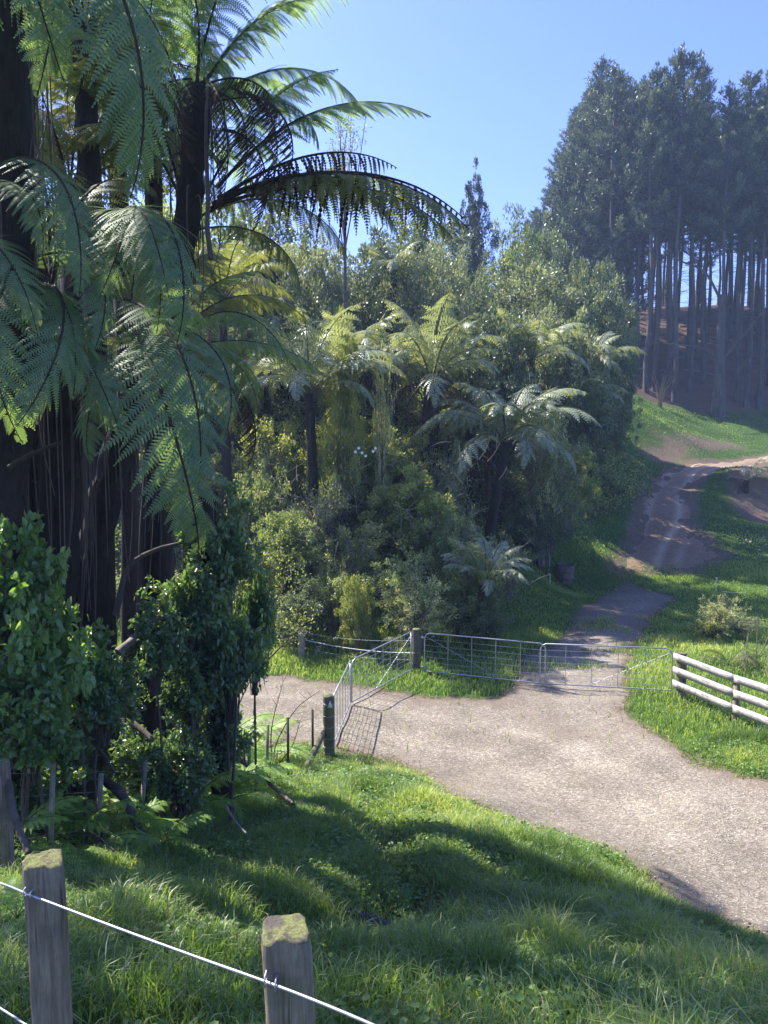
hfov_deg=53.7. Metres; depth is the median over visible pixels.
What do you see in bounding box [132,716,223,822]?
leafy shrub
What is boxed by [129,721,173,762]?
fallen branch
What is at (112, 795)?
ground fern
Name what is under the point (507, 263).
broadleaf tree
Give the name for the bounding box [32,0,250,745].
tree fern
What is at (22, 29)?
tree fern
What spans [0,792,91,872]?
ground fern
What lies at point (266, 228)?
broadleaf tree
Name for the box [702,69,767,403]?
pine tree
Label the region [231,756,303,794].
ground fern
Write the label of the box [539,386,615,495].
shrub
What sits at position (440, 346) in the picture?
tree fern
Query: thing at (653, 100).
pine tree
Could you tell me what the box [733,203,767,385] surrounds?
pine tree
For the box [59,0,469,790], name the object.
tree fern
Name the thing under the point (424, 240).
broadleaf tree
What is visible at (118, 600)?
bent limb
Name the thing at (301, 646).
wire fence
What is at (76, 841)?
ground fern
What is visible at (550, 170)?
pine tree
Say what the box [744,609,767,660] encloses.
bare sapling
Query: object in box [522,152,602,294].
pine tree
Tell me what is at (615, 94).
pine tree
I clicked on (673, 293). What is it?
pine tree
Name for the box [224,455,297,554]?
shrub
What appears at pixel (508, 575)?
bare creeper
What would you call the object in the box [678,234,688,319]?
pine tree
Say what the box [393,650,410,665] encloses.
dry tussock
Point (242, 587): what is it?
shrub
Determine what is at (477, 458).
bare creeper
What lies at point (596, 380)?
tree fern
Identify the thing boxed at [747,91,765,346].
pine tree
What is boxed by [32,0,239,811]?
tree fern
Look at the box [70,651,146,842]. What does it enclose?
leafy shrub
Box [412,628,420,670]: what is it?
gate post
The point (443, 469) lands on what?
bare creeper
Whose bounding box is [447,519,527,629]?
shrub
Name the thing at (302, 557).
shrub
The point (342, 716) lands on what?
farm gate
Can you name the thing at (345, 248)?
spindly tree
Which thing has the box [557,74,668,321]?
pine tree
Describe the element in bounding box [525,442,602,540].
shrub
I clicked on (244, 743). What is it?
leafy shrub
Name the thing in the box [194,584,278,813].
leafy shrub
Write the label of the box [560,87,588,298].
pine tree
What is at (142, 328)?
broadleaf tree
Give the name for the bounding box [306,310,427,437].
tree fern
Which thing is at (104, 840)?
fallen branch
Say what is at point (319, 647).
ground fern
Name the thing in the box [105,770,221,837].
ground fern
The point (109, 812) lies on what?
ground fern
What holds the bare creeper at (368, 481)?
on the shrub at (358, 562)
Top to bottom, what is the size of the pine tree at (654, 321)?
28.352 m
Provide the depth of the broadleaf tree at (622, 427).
51.47 m
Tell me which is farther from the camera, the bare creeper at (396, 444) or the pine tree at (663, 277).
the pine tree at (663, 277)
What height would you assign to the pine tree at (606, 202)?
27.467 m
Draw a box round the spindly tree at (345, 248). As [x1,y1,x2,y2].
[326,110,371,420]
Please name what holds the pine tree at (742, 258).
on the ground at (751, 505)
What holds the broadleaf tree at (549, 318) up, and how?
on the ground at (751, 505)
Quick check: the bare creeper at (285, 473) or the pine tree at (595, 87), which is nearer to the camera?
the bare creeper at (285, 473)
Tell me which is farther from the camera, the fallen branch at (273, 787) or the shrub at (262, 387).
the shrub at (262, 387)
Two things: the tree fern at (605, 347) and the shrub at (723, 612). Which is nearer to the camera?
the shrub at (723, 612)
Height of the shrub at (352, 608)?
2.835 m
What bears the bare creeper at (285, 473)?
on the shrub at (302, 557)
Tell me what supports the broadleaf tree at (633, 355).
on the ground at (751, 505)
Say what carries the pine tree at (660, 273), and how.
on the ground at (751, 505)
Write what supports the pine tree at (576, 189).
on the ground at (751, 505)
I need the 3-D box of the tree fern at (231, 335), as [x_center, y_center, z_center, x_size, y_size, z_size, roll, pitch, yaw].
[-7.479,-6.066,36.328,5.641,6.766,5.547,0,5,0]
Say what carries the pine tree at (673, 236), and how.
on the ground at (751, 505)
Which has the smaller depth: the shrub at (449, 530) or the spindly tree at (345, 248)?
the shrub at (449, 530)
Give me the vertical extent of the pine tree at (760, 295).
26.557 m
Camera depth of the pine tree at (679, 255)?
111.79 m
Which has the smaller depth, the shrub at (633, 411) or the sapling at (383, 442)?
the sapling at (383, 442)
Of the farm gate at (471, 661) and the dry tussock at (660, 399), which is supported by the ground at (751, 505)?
the dry tussock at (660, 399)
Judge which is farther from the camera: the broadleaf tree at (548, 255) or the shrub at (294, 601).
the broadleaf tree at (548, 255)
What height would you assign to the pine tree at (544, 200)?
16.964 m
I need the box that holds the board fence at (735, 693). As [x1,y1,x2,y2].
[672,652,767,725]
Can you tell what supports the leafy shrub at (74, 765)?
on the ground at (751, 505)
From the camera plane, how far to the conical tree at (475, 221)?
57.78 m
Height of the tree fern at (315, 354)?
9.717 m
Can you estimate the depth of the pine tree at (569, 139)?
93.55 m
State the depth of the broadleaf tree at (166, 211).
38.21 m
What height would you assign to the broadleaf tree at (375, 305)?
9.866 m
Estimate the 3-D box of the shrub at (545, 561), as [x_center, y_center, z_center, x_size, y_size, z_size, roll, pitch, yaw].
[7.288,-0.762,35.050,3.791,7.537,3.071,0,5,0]
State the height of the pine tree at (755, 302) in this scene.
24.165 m
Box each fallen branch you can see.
[0,757,31,854]
[78,806,121,852]
[92,745,115,773]
[103,778,162,856]
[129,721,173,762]
[225,804,246,833]
[240,753,295,805]
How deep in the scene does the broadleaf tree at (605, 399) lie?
40.45 m
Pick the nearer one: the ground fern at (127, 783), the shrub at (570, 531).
the ground fern at (127, 783)
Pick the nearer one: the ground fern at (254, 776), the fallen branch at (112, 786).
the fallen branch at (112, 786)
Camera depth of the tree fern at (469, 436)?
36.26 m
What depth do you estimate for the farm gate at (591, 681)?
20.63 m
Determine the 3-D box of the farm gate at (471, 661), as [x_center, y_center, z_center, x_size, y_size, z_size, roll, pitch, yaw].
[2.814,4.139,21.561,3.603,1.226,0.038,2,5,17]
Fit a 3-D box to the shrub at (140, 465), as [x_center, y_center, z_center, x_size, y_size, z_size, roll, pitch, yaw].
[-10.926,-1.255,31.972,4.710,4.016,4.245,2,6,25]
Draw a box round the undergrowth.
[115,289,653,625]
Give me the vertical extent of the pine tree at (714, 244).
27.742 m
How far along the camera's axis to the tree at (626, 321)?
47.45 m
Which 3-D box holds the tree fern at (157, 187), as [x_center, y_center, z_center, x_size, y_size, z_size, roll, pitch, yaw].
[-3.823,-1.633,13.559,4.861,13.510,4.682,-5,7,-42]
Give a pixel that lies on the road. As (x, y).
(633, 600)
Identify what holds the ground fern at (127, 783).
on the ground at (751, 505)
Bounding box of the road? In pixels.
[120,584,767,937]
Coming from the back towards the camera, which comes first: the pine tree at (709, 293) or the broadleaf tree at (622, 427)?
the pine tree at (709, 293)
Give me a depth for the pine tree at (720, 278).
112.80 m
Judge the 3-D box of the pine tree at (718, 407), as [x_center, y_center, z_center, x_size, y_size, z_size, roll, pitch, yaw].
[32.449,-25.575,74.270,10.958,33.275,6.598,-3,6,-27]
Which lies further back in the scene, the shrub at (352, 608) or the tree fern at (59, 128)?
the shrub at (352, 608)
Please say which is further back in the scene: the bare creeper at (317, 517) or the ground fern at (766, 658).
the bare creeper at (317, 517)
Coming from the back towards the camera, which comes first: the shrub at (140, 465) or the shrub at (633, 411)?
the shrub at (633, 411)
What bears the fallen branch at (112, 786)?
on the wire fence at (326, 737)
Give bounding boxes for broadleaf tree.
[83,228,184,402]
[131,158,281,419]
[204,204,330,383]
[275,232,371,441]
[330,223,421,413]
[357,195,486,338]
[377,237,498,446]
[443,275,543,503]
[469,259,598,377]
[478,202,557,367]
[499,208,591,311]
[500,300,610,449]
[522,313,625,476]
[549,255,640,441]
[592,293,641,444]
[596,373,634,453]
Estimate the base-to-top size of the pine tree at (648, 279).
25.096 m
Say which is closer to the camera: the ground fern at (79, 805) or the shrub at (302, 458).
the ground fern at (79, 805)
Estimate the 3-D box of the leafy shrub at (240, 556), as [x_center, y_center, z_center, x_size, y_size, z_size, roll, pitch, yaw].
[-2.276,2.150,10.832,1.297,5.350,1.268,-5,7,-43]
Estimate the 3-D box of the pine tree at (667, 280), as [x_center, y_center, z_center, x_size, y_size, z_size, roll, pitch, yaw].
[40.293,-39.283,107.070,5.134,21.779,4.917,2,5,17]
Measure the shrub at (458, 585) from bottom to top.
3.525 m
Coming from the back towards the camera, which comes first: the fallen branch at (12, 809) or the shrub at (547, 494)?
the shrub at (547, 494)
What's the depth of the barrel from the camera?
35.42 m
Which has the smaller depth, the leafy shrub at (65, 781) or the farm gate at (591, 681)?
the leafy shrub at (65, 781)
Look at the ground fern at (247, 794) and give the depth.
11.48 m
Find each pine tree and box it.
[501,209,542,285]
[517,181,574,284]
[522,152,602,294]
[539,115,614,312]
[543,150,561,210]
[547,135,576,249]
[550,111,633,283]
[553,104,585,158]
[554,106,577,173]
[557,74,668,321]
[557,82,644,324]
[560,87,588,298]
[565,96,599,206]
[570,53,616,282]
[579,60,642,318]
[580,78,681,318]
[591,108,635,330]
[614,77,664,373]
[618,62,693,393]
[625,75,654,344]
[629,85,697,391]
[638,71,717,385]
[640,244,663,332]
[641,87,678,352]
[645,262,665,341]
[647,256,649,302]
[649,43,717,402]
[650,79,767,418]
[652,164,697,356]
[662,208,688,345]
[662,232,672,306]
[662,244,666,304]
[663,111,713,368]
[663,225,672,307]
[666,60,723,393]
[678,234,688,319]
[678,237,687,294]
[680,158,742,366]
[684,99,735,384]
[684,155,710,351]
[687,248,699,313]
[688,110,716,315]
[696,161,721,340]
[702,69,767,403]
[706,102,767,408]
[714,250,721,304]
[716,110,739,352]
[716,147,740,343]
[724,132,733,308]
[725,155,747,314]
[728,116,764,379]
[728,253,748,319]
[730,205,761,357]
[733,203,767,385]
[738,69,767,410]
[742,232,767,369]
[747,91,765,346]
[747,253,756,305]
[748,259,765,314]
[754,261,765,324]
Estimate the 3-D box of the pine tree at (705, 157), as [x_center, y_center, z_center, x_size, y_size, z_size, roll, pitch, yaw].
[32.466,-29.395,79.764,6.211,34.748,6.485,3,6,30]
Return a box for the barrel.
[556,562,574,584]
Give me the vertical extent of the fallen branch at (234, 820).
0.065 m
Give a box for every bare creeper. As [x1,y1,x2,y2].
[243,452,322,511]
[281,481,384,557]
[344,442,413,539]
[367,489,446,541]
[372,433,436,464]
[402,448,487,522]
[410,443,468,495]
[427,436,505,488]
[454,527,551,615]
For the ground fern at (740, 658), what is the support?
on the ground at (751, 505)
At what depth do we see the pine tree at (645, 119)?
87.64 m
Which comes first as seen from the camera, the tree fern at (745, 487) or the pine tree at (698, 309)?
the tree fern at (745, 487)
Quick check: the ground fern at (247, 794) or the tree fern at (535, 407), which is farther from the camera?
the tree fern at (535, 407)
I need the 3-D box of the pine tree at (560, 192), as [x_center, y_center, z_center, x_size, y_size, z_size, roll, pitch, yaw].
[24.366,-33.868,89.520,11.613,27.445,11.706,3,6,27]
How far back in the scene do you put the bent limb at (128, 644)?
9.69 m
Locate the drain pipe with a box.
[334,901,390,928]
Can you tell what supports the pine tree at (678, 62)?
on the ground at (751, 505)
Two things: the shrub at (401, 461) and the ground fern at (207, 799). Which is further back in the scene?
the shrub at (401, 461)
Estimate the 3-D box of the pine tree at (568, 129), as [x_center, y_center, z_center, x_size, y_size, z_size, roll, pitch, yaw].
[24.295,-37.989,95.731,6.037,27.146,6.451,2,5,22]
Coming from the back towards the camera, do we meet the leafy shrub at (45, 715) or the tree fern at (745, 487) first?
the tree fern at (745, 487)
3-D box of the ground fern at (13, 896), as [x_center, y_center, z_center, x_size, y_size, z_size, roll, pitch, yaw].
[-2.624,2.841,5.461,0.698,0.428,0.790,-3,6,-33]
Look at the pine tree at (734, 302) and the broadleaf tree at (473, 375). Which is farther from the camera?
the pine tree at (734, 302)
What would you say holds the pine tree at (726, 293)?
on the ground at (751, 505)
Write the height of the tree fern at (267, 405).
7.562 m
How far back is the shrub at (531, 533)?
34.63 m
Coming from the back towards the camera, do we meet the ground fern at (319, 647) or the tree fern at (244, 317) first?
the ground fern at (319, 647)
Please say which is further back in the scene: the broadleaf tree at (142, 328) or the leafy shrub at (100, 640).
the broadleaf tree at (142, 328)
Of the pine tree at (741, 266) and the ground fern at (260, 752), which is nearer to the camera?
the ground fern at (260, 752)
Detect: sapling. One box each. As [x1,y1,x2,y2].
[234,519,325,732]
[269,674,319,763]
[371,329,396,558]
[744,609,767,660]
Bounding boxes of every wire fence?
[0,694,334,874]
[0,849,373,1023]
[278,627,410,659]
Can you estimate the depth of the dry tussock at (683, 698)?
18.98 m
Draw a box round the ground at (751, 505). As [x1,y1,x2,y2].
[15,275,767,1023]
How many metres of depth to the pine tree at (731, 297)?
93.57 m
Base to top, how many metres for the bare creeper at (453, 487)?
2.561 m
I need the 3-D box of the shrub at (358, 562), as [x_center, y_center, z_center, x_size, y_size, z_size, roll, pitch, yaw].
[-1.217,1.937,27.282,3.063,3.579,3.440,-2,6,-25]
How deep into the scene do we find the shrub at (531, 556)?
30.57 m
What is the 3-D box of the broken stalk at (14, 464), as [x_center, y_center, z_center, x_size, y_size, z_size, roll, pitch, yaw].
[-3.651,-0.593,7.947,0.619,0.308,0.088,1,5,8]
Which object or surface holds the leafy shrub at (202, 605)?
on the ground at (751, 505)
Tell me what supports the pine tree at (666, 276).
on the ground at (751, 505)
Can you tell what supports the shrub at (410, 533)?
on the ground at (751, 505)
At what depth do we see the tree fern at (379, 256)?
38.95 m
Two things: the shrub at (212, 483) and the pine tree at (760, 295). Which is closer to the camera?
the shrub at (212, 483)
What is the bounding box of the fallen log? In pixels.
[684,369,713,375]
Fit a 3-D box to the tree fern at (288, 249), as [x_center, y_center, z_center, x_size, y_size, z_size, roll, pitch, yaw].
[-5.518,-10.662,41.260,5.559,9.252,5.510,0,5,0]
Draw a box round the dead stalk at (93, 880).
[68,876,116,884]
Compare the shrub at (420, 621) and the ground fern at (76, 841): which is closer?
the ground fern at (76, 841)
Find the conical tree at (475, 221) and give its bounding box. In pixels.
[448,156,501,346]
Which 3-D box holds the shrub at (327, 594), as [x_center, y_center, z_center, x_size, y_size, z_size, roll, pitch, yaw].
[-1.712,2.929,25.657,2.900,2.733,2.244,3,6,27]
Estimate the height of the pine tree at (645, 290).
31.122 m
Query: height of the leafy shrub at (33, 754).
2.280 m
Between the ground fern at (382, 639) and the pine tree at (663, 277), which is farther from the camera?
the pine tree at (663, 277)
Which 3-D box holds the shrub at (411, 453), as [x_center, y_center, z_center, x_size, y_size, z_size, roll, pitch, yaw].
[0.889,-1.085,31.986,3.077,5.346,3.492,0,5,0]
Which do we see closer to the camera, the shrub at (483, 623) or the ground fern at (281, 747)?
the ground fern at (281, 747)
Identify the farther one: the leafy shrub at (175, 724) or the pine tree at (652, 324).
the pine tree at (652, 324)
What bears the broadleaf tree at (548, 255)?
on the ground at (751, 505)
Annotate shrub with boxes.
[0,510,71,861]
[0,552,98,841]
[0,628,70,867]
[0,692,86,847]
[11,758,86,837]
[41,720,102,841]
[59,617,124,844]
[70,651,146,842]
[101,718,171,808]
[112,596,196,830]
[114,370,275,415]
[120,444,176,520]
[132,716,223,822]
[134,545,235,815]
[143,643,240,808]
[169,708,208,738]
[173,452,250,523]
[175,474,271,822]
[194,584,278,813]
[197,701,260,779]
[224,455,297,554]
[231,412,307,530]
[231,539,277,795]
[232,543,279,608]
[243,298,335,368]
[248,509,329,603]
[270,583,324,647]
[274,473,363,571]
[292,559,371,635]
[295,397,381,529]
[308,520,390,589]
[318,427,427,537]
[333,574,375,654]
[353,461,465,581]
[362,545,457,641]
[372,422,440,542]
[377,573,458,650]
[406,437,480,560]
[427,498,497,616]
[429,541,504,637]
[443,589,514,645]
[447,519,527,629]
[458,346,527,487]
[495,537,539,598]
[501,496,575,565]
[507,368,568,567]
[509,415,585,576]
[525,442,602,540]
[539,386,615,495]
[565,490,586,539]
[615,392,642,450]
[683,617,736,640]
[697,592,751,639]
[727,609,767,636]
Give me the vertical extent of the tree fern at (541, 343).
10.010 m
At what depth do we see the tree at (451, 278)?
38.51 m
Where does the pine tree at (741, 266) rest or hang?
on the ground at (751, 505)
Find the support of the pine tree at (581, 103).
on the ground at (751, 505)
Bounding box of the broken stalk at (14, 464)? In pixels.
[7,441,60,469]
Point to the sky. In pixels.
(497, 81)
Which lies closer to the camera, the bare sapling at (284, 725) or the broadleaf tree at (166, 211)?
the bare sapling at (284, 725)
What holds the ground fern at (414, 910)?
on the ground at (751, 505)
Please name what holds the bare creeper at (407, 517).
on the shrub at (385, 576)
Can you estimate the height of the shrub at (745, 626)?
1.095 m
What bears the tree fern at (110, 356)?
on the ground at (751, 505)
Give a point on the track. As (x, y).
(666, 542)
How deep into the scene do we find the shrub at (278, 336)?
41.75 m
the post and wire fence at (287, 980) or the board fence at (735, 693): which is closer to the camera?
the post and wire fence at (287, 980)
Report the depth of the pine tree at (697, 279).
104.99 m
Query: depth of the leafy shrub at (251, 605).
12.10 m
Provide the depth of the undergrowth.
39.29 m
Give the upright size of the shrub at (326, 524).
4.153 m
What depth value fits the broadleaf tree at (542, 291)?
47.18 m
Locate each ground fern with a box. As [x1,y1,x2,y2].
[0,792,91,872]
[0,875,76,945]
[14,793,111,864]
[22,795,147,861]
[38,775,148,850]
[69,791,189,854]
[100,797,190,842]
[101,811,214,858]
[103,786,168,815]
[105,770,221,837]
[138,764,256,835]
[148,758,286,826]
[194,774,277,824]
[197,711,289,764]
[209,758,285,791]
[210,741,276,790]
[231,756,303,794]
[242,715,315,766]
[310,635,344,654]
[349,636,400,653]
[398,902,424,918]
[698,649,765,673]
[732,656,767,676]
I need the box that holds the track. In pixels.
[625,457,767,570]
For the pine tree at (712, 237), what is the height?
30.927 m
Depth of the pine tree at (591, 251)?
83.99 m
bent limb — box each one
[112,540,184,615]
[115,615,182,655]
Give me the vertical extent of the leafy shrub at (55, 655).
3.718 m
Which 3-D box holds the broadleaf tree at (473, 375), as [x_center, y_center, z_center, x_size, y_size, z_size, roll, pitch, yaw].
[5.227,-5.915,36.573,4.753,11.230,6.148,2,5,19]
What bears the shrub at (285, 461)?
on the ground at (751, 505)
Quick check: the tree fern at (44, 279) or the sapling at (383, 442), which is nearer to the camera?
the tree fern at (44, 279)
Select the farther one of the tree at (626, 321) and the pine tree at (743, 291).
the pine tree at (743, 291)
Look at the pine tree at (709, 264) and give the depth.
86.64 m
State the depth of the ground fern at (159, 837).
8.91 m
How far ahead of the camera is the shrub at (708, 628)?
25.92 m
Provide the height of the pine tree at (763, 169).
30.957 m
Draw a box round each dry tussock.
[348,625,374,656]
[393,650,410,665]
[649,372,672,406]
[672,669,730,709]
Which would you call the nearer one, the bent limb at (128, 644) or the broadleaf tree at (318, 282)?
the bent limb at (128, 644)
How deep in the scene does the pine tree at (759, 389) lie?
77.13 m
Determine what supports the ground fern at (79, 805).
on the ground at (751, 505)
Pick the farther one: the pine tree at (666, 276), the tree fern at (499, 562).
the pine tree at (666, 276)
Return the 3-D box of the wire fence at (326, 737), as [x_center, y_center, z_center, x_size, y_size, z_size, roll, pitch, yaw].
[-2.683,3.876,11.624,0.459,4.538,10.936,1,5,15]
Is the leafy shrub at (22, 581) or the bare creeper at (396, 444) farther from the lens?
the bare creeper at (396, 444)
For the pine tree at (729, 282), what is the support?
on the ground at (751, 505)
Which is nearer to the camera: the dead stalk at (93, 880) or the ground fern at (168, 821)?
the dead stalk at (93, 880)
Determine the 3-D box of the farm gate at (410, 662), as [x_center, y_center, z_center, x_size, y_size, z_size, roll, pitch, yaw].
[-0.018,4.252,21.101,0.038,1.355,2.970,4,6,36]
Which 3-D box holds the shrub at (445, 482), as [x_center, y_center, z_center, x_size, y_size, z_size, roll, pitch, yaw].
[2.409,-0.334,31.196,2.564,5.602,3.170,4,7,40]
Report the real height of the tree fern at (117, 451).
8.656 m
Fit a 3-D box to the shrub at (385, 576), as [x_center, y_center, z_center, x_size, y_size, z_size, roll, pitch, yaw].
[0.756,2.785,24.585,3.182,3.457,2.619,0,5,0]
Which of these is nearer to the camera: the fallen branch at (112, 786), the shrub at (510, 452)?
the fallen branch at (112, 786)
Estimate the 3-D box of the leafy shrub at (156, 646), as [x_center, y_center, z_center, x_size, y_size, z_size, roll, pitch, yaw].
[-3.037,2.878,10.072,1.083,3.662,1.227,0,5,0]
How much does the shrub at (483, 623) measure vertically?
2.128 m
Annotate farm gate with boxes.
[333,660,350,743]
[351,631,412,702]
[421,633,547,683]
[538,643,675,690]
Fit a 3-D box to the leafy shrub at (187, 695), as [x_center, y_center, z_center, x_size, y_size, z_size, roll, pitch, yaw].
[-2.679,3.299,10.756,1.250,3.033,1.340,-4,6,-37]
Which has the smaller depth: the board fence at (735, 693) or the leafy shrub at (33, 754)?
the leafy shrub at (33, 754)
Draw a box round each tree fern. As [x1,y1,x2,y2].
[0,0,190,856]
[0,147,156,846]
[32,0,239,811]
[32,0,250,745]
[32,52,234,531]
[34,0,171,418]
[35,0,306,730]
[55,242,139,406]
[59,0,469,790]
[72,201,262,789]
[107,254,324,740]
[166,233,298,515]
[184,321,274,455]
[211,280,319,429]
[230,303,406,546]
[232,232,326,400]
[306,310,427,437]
[354,292,508,535]
[359,241,431,429]
[412,382,600,546]
[437,377,516,502]
[440,533,533,642]
[491,307,590,489]
[536,368,628,435]
[565,331,647,497]
[724,456,767,493]
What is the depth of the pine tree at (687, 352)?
85.46 m
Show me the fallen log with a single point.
(695, 371)
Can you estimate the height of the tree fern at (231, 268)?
12.514 m
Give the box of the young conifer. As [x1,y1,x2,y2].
[317,304,373,555]
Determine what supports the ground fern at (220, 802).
on the ground at (751, 505)
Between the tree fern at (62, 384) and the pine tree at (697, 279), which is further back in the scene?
the pine tree at (697, 279)
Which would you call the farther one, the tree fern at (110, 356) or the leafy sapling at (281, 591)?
the tree fern at (110, 356)
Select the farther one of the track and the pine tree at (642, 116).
the pine tree at (642, 116)
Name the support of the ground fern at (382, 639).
on the ground at (751, 505)
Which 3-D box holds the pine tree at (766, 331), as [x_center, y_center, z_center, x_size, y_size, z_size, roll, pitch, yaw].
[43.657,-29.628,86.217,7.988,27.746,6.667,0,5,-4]
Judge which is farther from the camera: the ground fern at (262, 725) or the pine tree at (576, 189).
the pine tree at (576, 189)
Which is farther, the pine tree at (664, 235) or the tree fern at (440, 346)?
the pine tree at (664, 235)
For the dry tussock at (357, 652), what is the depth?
23.86 m
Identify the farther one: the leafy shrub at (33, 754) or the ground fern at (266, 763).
the ground fern at (266, 763)
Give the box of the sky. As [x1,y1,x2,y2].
[34,0,767,306]
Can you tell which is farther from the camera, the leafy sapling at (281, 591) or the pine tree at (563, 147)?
the pine tree at (563, 147)
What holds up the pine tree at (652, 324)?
on the ground at (751, 505)
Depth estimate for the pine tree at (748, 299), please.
109.76 m
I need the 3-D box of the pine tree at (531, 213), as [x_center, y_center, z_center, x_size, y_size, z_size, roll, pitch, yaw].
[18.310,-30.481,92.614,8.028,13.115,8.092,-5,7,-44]
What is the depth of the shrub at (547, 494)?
34.57 m
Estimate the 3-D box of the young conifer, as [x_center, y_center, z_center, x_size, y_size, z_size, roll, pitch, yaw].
[-1.602,-3.016,29.746,2.490,10.281,2.189,0,5,0]
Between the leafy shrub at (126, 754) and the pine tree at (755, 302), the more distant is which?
the pine tree at (755, 302)
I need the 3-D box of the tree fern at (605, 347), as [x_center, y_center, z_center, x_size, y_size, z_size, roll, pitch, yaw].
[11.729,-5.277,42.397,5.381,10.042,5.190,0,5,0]
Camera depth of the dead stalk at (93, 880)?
6.88 m
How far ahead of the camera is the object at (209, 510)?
10.41 m
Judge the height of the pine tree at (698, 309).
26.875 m
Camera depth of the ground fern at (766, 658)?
22.06 m

